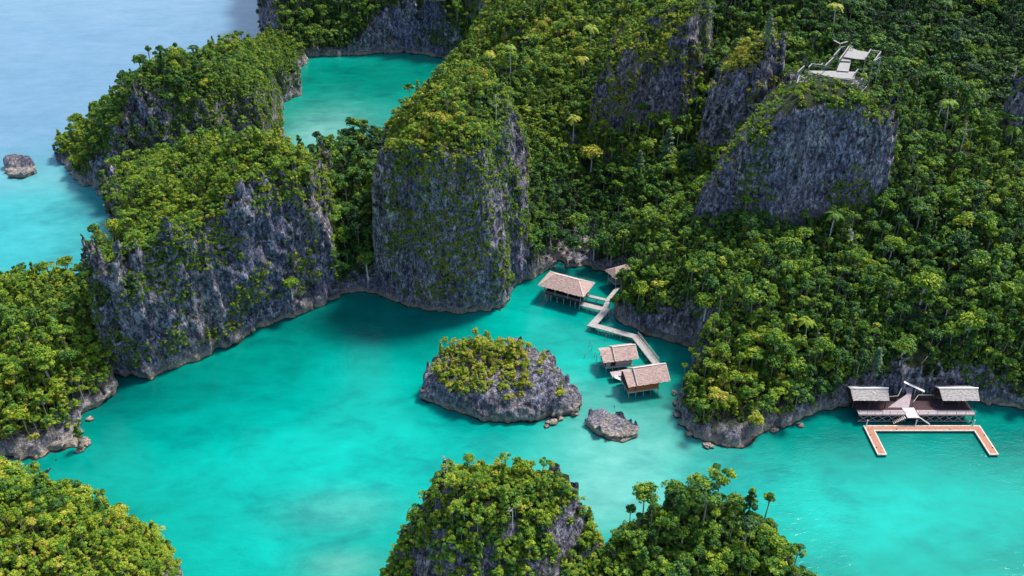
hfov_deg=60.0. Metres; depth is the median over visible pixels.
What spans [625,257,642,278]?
spreading tree
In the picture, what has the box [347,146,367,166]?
broadleaf tree
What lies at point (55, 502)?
broadleaf tree
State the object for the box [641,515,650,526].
bush
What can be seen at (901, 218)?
broadleaf tree
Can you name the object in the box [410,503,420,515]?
bush
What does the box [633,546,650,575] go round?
broadleaf tree
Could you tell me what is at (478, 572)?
bush
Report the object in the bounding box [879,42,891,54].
broadleaf tree
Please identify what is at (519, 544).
bush
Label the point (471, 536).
bush
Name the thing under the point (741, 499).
broadleaf tree
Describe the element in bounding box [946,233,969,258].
broadleaf tree
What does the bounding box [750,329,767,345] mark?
broadleaf tree
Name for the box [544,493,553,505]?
bush
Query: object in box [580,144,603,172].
spreading tree
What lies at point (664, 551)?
bush
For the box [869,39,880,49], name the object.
broadleaf tree
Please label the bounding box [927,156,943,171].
broadleaf tree
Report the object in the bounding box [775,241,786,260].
broadleaf tree
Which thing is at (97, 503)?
broadleaf tree
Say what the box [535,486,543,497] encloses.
bush
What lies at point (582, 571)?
bush
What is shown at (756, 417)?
broadleaf tree
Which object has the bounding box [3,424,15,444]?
broadleaf tree
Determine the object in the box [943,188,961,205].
broadleaf tree
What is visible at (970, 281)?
broadleaf tree
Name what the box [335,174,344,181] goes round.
broadleaf tree
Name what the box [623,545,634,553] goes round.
bush
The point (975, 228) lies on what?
broadleaf tree
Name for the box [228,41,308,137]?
rock neck
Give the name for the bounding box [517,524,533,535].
bush
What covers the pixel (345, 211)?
broadleaf tree
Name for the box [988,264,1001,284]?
broadleaf tree
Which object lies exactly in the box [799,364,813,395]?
broadleaf tree
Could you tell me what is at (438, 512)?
bush
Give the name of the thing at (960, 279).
broadleaf tree
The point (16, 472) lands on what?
broadleaf tree
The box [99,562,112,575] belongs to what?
broadleaf tree
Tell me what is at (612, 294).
boardwalk
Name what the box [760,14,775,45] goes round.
conifer tree
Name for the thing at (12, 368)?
broadleaf tree
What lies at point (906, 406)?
jetty platform
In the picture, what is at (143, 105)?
limestone headland
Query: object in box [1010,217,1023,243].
broadleaf tree
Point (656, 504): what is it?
broadleaf tree
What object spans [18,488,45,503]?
broadleaf tree
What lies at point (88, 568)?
bush
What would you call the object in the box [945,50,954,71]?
broadleaf tree
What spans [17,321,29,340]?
broadleaf tree
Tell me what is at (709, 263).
broadleaf tree
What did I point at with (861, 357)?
broadleaf tree
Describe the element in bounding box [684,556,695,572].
broadleaf tree
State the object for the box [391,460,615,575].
karst islet
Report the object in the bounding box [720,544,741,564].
broadleaf tree
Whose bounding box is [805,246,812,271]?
broadleaf tree
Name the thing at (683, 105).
broadleaf tree
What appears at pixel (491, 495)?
bush
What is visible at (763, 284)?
broadleaf tree
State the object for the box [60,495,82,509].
broadleaf tree
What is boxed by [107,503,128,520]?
broadleaf tree
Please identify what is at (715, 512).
broadleaf tree
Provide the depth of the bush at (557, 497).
142.44 m
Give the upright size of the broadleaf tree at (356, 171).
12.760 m
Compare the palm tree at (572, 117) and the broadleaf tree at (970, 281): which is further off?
the palm tree at (572, 117)
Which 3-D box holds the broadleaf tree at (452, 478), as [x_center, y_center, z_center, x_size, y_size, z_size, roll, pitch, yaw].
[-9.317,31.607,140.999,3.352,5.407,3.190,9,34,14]
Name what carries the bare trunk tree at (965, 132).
on the forested hill at (683, 326)
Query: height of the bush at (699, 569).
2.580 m
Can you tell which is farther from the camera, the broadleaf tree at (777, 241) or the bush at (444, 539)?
the broadleaf tree at (777, 241)
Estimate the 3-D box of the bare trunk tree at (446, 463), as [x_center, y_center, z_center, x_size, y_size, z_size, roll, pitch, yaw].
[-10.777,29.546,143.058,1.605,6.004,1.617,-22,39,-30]
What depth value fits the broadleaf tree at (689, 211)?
239.98 m
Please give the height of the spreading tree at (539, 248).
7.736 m
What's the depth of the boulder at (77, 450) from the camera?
194.09 m
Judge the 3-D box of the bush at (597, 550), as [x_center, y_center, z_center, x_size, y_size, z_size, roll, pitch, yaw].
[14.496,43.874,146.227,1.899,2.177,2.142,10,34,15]
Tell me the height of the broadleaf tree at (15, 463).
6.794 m
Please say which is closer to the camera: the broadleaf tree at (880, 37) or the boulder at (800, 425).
the boulder at (800, 425)
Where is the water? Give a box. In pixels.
[0,0,1023,575]
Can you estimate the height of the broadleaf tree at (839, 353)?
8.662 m
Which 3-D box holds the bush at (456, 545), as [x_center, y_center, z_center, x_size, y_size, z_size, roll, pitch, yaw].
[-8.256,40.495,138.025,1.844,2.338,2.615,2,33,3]
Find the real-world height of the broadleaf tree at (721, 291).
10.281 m
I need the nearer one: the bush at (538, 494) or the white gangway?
the bush at (538, 494)
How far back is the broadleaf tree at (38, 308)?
209.04 m
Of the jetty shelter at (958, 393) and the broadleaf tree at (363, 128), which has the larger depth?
the broadleaf tree at (363, 128)
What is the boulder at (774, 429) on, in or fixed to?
in the water
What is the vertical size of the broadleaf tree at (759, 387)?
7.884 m
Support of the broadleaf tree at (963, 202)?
on the forested hill at (683, 326)
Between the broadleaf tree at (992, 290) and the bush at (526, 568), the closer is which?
the bush at (526, 568)
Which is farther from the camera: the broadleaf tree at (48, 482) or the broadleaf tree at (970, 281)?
the broadleaf tree at (970, 281)
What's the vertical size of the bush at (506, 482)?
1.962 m
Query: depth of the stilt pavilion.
240.71 m
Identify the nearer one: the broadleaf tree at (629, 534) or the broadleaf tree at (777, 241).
the broadleaf tree at (629, 534)
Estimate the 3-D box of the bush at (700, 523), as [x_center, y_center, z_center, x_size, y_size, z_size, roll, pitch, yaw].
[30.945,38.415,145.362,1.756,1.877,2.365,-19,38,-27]
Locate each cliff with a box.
[257,0,469,58]
[371,87,536,314]
[589,0,714,134]
[690,54,898,229]
[692,31,786,169]
[999,76,1023,141]
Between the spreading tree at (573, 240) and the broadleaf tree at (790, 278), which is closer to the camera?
the broadleaf tree at (790, 278)
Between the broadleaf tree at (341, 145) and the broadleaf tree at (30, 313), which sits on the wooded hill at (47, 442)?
the broadleaf tree at (30, 313)
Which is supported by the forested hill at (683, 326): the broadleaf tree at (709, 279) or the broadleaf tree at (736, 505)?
the broadleaf tree at (709, 279)
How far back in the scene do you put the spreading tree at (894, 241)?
222.50 m
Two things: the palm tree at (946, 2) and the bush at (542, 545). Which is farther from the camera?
the palm tree at (946, 2)
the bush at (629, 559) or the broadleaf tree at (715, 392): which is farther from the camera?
the broadleaf tree at (715, 392)
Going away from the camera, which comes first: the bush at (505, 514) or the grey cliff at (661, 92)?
the bush at (505, 514)
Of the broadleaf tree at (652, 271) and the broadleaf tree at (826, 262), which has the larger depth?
the broadleaf tree at (652, 271)
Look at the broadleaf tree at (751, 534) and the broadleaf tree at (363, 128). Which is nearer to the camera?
the broadleaf tree at (751, 534)
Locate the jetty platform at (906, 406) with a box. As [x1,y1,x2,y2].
[850,386,975,424]
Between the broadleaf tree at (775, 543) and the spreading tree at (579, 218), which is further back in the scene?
the spreading tree at (579, 218)
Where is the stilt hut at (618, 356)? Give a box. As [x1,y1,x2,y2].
[598,343,638,371]
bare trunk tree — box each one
[440,456,450,472]
[506,503,518,528]
[959,121,972,150]
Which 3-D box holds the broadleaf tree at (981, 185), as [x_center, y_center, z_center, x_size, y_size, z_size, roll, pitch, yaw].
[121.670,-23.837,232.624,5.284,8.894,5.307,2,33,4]
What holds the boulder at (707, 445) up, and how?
in the water
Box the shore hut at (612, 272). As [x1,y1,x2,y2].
[605,264,629,286]
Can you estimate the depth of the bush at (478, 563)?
137.57 m
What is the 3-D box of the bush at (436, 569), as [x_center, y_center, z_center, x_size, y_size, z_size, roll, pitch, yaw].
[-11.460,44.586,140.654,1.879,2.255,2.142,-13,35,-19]
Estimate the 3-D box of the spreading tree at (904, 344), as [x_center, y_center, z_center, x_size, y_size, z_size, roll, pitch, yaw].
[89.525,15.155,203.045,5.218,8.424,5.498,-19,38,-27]
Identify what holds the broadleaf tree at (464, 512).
on the karst islet at (565, 536)
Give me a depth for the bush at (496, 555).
138.40 m
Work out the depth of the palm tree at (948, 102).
244.56 m
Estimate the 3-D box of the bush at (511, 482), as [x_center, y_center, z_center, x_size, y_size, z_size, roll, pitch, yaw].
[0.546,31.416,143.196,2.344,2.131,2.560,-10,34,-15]
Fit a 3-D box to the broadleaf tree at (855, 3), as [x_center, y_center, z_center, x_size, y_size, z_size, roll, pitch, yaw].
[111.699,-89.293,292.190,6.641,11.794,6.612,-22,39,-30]
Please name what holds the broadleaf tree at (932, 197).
on the forested hill at (683, 326)
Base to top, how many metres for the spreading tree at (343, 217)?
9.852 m
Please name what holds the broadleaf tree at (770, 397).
on the forested hill at (683, 326)
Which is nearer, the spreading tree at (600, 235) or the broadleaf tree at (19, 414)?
the broadleaf tree at (19, 414)
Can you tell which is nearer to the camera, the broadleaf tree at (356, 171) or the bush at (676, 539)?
the bush at (676, 539)
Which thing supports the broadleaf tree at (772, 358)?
on the forested hill at (683, 326)
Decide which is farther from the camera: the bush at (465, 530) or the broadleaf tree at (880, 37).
the broadleaf tree at (880, 37)
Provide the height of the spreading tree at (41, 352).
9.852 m
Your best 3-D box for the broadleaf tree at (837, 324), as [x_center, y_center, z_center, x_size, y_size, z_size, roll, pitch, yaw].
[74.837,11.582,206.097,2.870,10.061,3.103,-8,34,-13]
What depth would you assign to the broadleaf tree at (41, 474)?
162.34 m
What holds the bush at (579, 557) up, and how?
on the karst islet at (565, 536)
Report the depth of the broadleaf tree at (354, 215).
241.90 m
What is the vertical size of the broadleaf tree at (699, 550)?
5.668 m
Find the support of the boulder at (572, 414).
in the water
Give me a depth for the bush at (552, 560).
140.74 m
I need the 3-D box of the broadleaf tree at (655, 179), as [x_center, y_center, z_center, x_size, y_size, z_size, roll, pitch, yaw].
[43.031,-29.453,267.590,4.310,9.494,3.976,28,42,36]
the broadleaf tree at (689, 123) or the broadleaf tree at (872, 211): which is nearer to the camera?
the broadleaf tree at (872, 211)
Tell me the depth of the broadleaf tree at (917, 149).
231.29 m
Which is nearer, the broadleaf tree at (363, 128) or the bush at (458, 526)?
the bush at (458, 526)
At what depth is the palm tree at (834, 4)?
279.93 m
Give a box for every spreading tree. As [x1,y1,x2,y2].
[26,344,56,376]
[282,276,298,299]
[337,207,349,223]
[356,250,374,280]
[530,227,543,243]
[530,243,546,264]
[541,221,559,245]
[556,229,570,249]
[562,234,582,258]
[567,212,591,228]
[575,225,591,242]
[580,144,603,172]
[586,238,602,259]
[596,231,613,252]
[603,243,620,266]
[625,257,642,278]
[693,291,718,320]
[762,327,790,351]
[785,237,803,259]
[884,235,906,259]
[891,337,917,365]
[911,270,941,304]
[952,211,978,227]
[956,312,985,344]
[976,0,996,18]
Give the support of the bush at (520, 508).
on the karst islet at (565, 536)
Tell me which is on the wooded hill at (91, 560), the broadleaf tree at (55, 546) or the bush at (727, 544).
the broadleaf tree at (55, 546)
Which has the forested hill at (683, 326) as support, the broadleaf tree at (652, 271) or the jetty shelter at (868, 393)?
the broadleaf tree at (652, 271)
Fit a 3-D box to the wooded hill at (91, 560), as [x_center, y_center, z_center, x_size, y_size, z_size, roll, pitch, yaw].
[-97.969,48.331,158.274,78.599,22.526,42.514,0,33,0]
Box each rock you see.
[3,154,36,178]
[584,405,638,442]
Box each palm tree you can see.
[482,50,496,64]
[504,44,516,72]
[566,114,581,140]
[576,56,588,72]
[583,24,598,46]
[673,125,686,143]
[796,316,816,338]
[824,210,843,236]
[826,2,843,32]
[938,99,957,131]
[939,0,953,12]
[1003,125,1021,144]
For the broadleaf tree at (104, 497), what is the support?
on the wooded hill at (91, 560)
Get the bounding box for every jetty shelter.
[847,386,888,407]
[933,386,979,407]
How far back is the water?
199.62 m
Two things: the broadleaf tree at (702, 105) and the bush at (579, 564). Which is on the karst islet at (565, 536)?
the bush at (579, 564)
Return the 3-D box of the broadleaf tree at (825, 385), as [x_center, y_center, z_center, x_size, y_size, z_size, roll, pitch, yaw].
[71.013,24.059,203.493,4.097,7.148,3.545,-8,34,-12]
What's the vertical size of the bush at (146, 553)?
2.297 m
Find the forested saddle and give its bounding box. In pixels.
[337,191,376,294]
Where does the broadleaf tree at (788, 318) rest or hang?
on the forested hill at (683, 326)
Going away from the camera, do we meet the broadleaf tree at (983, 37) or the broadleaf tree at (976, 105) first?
the broadleaf tree at (976, 105)
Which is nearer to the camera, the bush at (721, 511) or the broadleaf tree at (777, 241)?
the bush at (721, 511)
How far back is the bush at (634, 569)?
143.05 m
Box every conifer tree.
[634,150,644,174]
[657,128,676,161]
[686,147,696,171]
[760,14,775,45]
[864,347,882,379]
[946,28,961,51]
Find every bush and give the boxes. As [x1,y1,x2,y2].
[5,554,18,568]
[6,528,16,538]
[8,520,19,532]
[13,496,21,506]
[26,550,36,560]
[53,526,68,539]
[74,561,92,572]
[77,537,91,547]
[84,529,95,538]
[92,545,103,557]
[108,564,119,573]
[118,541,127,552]
[140,547,148,555]
[386,556,395,568]
[389,566,396,575]
[391,540,401,551]
[397,563,404,575]
[404,533,413,546]
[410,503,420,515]
[413,532,422,547]
[418,526,426,535]
[419,510,428,517]
[422,497,434,508]
[431,508,442,522]
[433,516,447,525]
[434,477,446,487]
[434,564,443,574]
[435,551,443,560]
[441,535,450,546]
[443,510,451,521]
[445,461,457,471]
[451,523,460,535]
[453,539,463,553]
[455,566,466,575]
[459,528,468,535]
[460,496,470,508]
[463,462,474,473]
[465,490,474,500]
[466,484,477,490]
[466,531,477,542]
[467,558,480,569]
[471,567,482,575]
[473,463,486,474]
[477,487,489,498]
[478,508,487,516]
[485,483,499,492]
[485,515,496,524]
[486,528,494,541]
[487,491,497,499]
[491,501,499,512]
[493,513,500,521]
[493,549,508,560]
[498,462,510,473]
[499,512,510,522]
[502,476,512,485]
[506,561,517,575]
[507,545,523,557]
[508,474,523,484]
[510,491,523,503]
[512,539,523,548]
[516,516,530,527]
[517,498,532,513]
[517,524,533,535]
[517,531,530,542]
[518,564,534,575]
[519,474,530,484]
[522,509,531,519]
[523,478,535,488]
[525,498,537,506]
[532,541,546,551]
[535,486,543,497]
[535,498,546,512]
[539,532,548,546]
[543,546,555,555]
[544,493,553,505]
[547,500,559,516]
[547,552,557,562]
[548,472,559,486]
[552,491,560,501]
[559,477,570,485]
[560,558,571,567]
[560,568,570,575]
[569,560,581,568]
[571,555,581,564]
[572,491,585,500]
[576,562,584,575]
[587,553,596,569]
[589,567,597,575]
[595,534,602,544]
[595,548,605,557]
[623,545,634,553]
[623,551,633,565]
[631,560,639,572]
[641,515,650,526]
[648,553,659,562]
[660,547,671,558]
[669,537,680,547]
[678,537,691,549]
[682,514,689,524]
[692,562,703,574]
[697,515,706,526]
[697,555,708,562]
[698,503,708,510]
[698,526,709,539]
[700,514,712,523]
[709,507,722,517]
[718,529,728,540]
[719,539,733,549]
[723,503,739,515]
[728,535,739,543]
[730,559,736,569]
[738,567,749,575]
[745,542,752,552]
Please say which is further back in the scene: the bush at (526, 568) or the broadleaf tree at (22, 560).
the broadleaf tree at (22, 560)
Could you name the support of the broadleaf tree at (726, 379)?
on the forested hill at (683, 326)
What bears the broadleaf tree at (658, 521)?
on the karst islet at (721, 540)
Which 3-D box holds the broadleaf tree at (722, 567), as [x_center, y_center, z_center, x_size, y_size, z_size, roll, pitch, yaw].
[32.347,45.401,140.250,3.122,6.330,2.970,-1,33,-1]
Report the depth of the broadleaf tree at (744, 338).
203.51 m
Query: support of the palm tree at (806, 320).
on the forested hill at (683, 326)
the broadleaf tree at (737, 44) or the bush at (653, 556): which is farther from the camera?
the broadleaf tree at (737, 44)
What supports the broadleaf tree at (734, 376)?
on the forested hill at (683, 326)
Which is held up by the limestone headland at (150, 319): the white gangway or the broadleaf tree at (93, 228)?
the broadleaf tree at (93, 228)
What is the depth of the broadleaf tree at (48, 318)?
208.21 m
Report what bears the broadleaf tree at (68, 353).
on the wooded hill at (47, 442)
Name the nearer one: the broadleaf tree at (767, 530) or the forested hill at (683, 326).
the broadleaf tree at (767, 530)
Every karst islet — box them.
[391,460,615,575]
[419,336,582,423]
[604,490,798,575]
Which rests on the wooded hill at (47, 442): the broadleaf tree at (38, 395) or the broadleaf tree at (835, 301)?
the broadleaf tree at (38, 395)
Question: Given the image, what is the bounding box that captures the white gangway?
[903,381,924,398]
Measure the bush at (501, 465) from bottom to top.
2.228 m
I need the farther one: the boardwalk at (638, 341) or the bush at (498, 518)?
the boardwalk at (638, 341)
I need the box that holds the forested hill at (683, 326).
[459,0,1023,448]
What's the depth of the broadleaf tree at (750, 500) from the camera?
145.08 m
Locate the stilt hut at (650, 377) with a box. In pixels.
[615,363,669,397]
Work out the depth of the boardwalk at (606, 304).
240.01 m
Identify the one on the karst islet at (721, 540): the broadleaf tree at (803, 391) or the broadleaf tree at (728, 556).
the broadleaf tree at (728, 556)
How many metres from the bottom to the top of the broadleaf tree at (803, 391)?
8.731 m
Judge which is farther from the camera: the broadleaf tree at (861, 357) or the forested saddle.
the forested saddle
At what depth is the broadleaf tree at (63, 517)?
151.05 m
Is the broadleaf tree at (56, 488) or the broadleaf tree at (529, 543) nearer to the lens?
the broadleaf tree at (529, 543)
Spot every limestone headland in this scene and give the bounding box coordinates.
[52,57,285,195]
[80,138,340,380]
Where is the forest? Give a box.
[0,0,1023,575]
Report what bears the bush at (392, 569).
on the karst islet at (565, 536)
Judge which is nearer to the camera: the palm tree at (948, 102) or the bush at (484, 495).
the bush at (484, 495)
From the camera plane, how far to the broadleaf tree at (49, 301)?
209.08 m
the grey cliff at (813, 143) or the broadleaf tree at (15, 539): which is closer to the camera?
the broadleaf tree at (15, 539)
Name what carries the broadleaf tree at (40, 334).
on the wooded hill at (47, 442)
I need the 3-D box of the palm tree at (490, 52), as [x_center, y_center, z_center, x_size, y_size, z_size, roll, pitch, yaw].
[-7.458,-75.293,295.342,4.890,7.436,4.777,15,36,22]
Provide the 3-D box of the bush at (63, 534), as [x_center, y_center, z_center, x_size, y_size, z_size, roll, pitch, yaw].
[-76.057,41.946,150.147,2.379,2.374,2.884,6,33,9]
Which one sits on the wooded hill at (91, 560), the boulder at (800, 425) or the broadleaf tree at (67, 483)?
the broadleaf tree at (67, 483)
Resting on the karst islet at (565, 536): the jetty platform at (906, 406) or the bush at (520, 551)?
the bush at (520, 551)
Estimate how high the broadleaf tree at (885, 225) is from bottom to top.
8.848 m
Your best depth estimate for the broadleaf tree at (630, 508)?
146.98 m
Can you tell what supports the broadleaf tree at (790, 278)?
on the forested hill at (683, 326)
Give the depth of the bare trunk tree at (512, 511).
137.71 m
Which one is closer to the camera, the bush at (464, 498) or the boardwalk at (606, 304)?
the bush at (464, 498)
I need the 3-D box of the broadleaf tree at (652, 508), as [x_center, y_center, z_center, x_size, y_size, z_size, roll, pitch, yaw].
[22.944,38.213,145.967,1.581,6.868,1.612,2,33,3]
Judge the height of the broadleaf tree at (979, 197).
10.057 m
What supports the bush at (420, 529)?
on the karst islet at (565, 536)
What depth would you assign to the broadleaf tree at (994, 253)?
215.41 m
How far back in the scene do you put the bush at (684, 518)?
145.81 m
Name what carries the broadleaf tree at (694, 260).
on the forested hill at (683, 326)
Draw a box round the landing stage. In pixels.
[610,371,620,381]
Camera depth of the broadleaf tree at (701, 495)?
140.26 m
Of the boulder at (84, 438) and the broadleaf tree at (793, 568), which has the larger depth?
the boulder at (84, 438)
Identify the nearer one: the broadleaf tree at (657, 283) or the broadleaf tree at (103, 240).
the broadleaf tree at (103, 240)
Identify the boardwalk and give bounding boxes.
[579,302,658,363]
[585,287,619,301]
[603,301,609,307]
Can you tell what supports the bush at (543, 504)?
on the karst islet at (565, 536)
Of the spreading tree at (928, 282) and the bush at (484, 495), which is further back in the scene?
the spreading tree at (928, 282)
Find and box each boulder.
[73,447,85,453]
[77,436,90,443]
[84,441,91,446]
[85,416,93,421]
[545,418,557,425]
[570,412,578,416]
[673,412,680,417]
[685,430,692,436]
[702,442,713,449]
[770,427,778,432]
[796,422,803,427]
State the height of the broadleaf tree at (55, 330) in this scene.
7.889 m
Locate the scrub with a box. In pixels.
[0,0,1023,575]
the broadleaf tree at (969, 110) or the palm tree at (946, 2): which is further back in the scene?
the palm tree at (946, 2)
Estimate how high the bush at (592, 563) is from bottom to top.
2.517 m
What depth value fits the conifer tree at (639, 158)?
273.32 m
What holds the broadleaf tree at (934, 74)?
on the forested hill at (683, 326)
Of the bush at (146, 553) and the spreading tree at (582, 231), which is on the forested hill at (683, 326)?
the spreading tree at (582, 231)
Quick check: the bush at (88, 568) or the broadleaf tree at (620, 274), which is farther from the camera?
the broadleaf tree at (620, 274)
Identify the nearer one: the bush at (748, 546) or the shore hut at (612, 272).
the bush at (748, 546)
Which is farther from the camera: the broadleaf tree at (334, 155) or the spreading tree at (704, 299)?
the broadleaf tree at (334, 155)
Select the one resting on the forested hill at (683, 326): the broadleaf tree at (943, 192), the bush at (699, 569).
the broadleaf tree at (943, 192)
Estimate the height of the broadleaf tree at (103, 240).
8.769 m
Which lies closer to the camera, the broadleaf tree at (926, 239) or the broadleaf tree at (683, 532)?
the broadleaf tree at (683, 532)
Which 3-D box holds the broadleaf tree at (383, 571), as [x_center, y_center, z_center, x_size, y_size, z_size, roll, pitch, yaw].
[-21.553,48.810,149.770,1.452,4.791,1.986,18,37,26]
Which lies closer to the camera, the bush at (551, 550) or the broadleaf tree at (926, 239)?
the bush at (551, 550)
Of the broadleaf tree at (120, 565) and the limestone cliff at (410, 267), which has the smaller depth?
the broadleaf tree at (120, 565)
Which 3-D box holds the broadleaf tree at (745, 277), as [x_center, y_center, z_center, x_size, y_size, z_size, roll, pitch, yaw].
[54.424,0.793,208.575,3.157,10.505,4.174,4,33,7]
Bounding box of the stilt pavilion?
[538,271,594,308]
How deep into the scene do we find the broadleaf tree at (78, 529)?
148.32 m
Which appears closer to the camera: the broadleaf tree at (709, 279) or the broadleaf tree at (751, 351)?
the broadleaf tree at (751, 351)
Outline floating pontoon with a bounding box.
[863,420,998,455]
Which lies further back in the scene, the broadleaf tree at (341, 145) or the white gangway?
the broadleaf tree at (341, 145)
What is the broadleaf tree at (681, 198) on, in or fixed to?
on the forested hill at (683, 326)
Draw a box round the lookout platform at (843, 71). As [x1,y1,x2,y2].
[795,40,881,89]
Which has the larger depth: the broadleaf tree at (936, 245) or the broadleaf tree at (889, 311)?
the broadleaf tree at (936, 245)
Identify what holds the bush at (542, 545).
on the karst islet at (565, 536)
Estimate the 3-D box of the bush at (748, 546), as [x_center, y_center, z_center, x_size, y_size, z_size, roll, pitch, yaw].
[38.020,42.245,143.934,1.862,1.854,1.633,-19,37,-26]
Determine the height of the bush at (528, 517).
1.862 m
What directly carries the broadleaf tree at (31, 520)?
on the wooded hill at (91, 560)
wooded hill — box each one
[0,280,119,472]
[0,493,182,575]
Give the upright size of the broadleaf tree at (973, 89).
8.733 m
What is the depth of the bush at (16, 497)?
155.63 m
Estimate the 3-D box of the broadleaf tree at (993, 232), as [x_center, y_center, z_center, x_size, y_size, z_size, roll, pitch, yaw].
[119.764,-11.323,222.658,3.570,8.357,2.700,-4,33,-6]
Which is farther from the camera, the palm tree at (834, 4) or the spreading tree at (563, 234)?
the palm tree at (834, 4)
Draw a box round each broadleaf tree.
[0,460,23,469]
[2,314,15,325]
[2,361,24,381]
[2,465,26,485]
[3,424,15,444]
[4,464,15,474]
[8,340,19,357]
[8,507,22,528]
[8,535,21,554]
[12,408,28,434]
[15,554,28,570]
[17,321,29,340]
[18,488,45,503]
[22,516,35,532]
[25,308,38,326]
[25,483,45,508]
[25,564,37,575]
[30,497,47,513]
[31,388,48,414]
[33,306,43,324]
[33,475,50,503]
[35,329,48,344]
[35,359,54,378]
[37,471,49,483]
[44,297,57,312]
[44,313,58,324]
[44,479,55,488]
[48,420,57,437]
[48,537,67,552]
[50,494,68,509]
[51,324,67,346]
[51,483,66,496]
[53,509,74,524]
[56,256,72,269]
[57,348,80,370]
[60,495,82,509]
[61,478,73,488]
[62,561,77,575]
[68,484,93,503]
[71,374,84,401]
[71,479,83,488]
[72,525,85,542]
[74,367,85,385]
[87,223,99,244]
[93,496,109,525]
[95,230,106,245]
[96,508,106,527]
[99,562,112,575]
[100,495,110,505]
[102,539,115,556]
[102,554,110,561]
[107,238,115,248]
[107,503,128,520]
[115,560,127,575]
[116,519,124,533]
[118,217,131,234]
[142,524,165,540]
[329,150,343,161]
[330,153,339,170]
[333,204,342,227]
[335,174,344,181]
[335,224,353,247]
[336,138,357,166]
[339,156,347,167]
[340,248,351,262]
[341,206,351,224]
[343,221,367,244]
[344,117,360,127]
[344,169,355,191]
[345,166,365,187]
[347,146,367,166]
[348,166,362,191]
[348,206,361,240]
[350,148,364,168]
[350,194,362,220]
[355,119,368,127]
[360,125,375,138]
[360,203,371,218]
[365,166,372,185]
[365,173,372,206]
[366,150,378,160]
[379,567,387,575]
[438,90,454,113]
[442,470,462,495]
[458,508,470,520]
[472,513,483,533]
[498,487,509,512]
[523,538,534,560]
[614,268,627,292]
[616,527,641,544]
[618,228,630,253]
[626,504,635,525]
[632,481,659,522]
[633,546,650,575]
[635,512,643,527]
[646,529,658,544]
[647,501,662,512]
[648,266,658,280]
[648,504,656,524]
[649,555,669,575]
[650,280,663,292]
[651,176,660,196]
[652,546,662,560]
[654,517,665,536]
[656,161,674,187]
[659,510,680,533]
[660,479,693,507]
[670,181,683,191]
[673,494,689,528]
[673,526,690,545]
[676,97,684,118]
[677,195,684,212]
[679,552,690,565]
[681,207,693,222]
[684,114,692,138]
[684,257,698,275]
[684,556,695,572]
[685,472,712,501]
[686,494,695,512]
[691,479,723,526]
[691,529,704,547]
[693,544,706,562]
[696,72,703,97]
[696,256,715,291]
[699,97,706,121]
[699,273,719,291]
[703,357,711,376]
[704,57,714,84]
[704,550,724,565]
[707,386,728,413]
[707,463,736,505]
[708,557,727,574]
[711,507,720,519]
[713,61,721,70]
[715,366,730,388]
[716,256,726,270]
[717,211,732,229]
[718,287,726,313]
[719,551,733,572]
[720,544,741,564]
[723,492,743,507]
[726,492,738,508]
[728,370,742,394]
[728,521,736,541]
[729,500,743,520]
[734,39,747,46]
[734,333,754,349]
[736,351,745,370]
[736,515,760,552]
[739,271,752,304]
[741,194,753,221]
[741,487,758,515]
[742,374,752,398]
[743,285,767,315]
[744,345,764,367]
[744,556,759,575]
[746,531,754,542]
[747,410,763,428]
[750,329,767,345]
[751,219,760,227]
[752,242,762,251]
[753,534,770,551]
[754,384,764,404]
[756,278,770,299]
[757,523,777,536]
[761,388,777,404]
[762,348,773,365]
[762,534,791,557]
[763,492,775,518]
[765,351,782,376]
[765,556,790,575]
[773,386,788,403]
[774,237,784,257]
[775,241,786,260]
[779,259,801,274]
[780,229,796,237]
[781,274,794,289]
[784,313,793,329]
[784,542,797,566]
[787,357,807,376]
[788,249,799,263]
[789,383,809,412]
[789,565,797,575]
[790,543,807,564]
[795,226,814,242]
[796,393,814,407]
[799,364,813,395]
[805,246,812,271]
[811,254,820,272]
[812,346,823,365]
[814,336,836,359]
[814,379,831,399]
[822,253,832,274]
[827,298,844,311]
[829,319,842,341]
[832,347,849,371]
[834,276,845,294]
[842,0,865,24]
[855,348,869,376]
[866,208,878,232]
[868,33,885,42]
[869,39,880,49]
[874,195,896,217]
[877,220,892,240]
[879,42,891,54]
[882,42,904,55]
[886,308,894,318]
[891,55,911,66]
[893,236,906,255]
[894,215,907,236]
[895,187,904,204]
[904,68,916,83]
[905,43,922,57]
[906,144,925,173]
[910,196,926,208]
[911,202,932,231]
[916,233,933,251]
[918,90,936,102]
[920,293,935,314]
[923,191,938,203]
[923,313,938,335]
[926,55,935,67]
[927,69,945,84]
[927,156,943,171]
[928,240,942,259]
[930,65,942,82]
[933,227,946,255]
[937,73,960,98]
[938,186,949,199]
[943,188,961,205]
[944,321,965,349]
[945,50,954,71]
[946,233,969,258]
[949,274,966,295]
[956,195,971,214]
[960,88,973,109]
[961,223,983,235]
[961,326,978,356]
[963,103,974,126]
[965,102,981,108]
[965,248,990,272]
[965,277,975,288]
[966,64,988,77]
[968,84,977,94]
[968,180,988,204]
[970,193,983,215]
[971,108,982,121]
[973,210,999,239]
[974,32,993,48]
[981,282,1002,304]
[982,253,1001,285]
[986,228,998,250]
[988,194,1001,210]
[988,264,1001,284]
[991,249,1002,259]
[992,242,1016,260]
[993,90,1008,102]
[993,179,1011,194]
[995,103,1003,107]
[997,281,1017,301]
[998,227,1014,243]
[1002,291,1015,316]
[1007,309,1017,324]
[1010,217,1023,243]
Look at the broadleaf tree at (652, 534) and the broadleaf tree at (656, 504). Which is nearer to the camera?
the broadleaf tree at (652, 534)
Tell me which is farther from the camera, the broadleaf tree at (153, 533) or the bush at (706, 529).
the broadleaf tree at (153, 533)
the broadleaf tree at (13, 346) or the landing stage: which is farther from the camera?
the landing stage

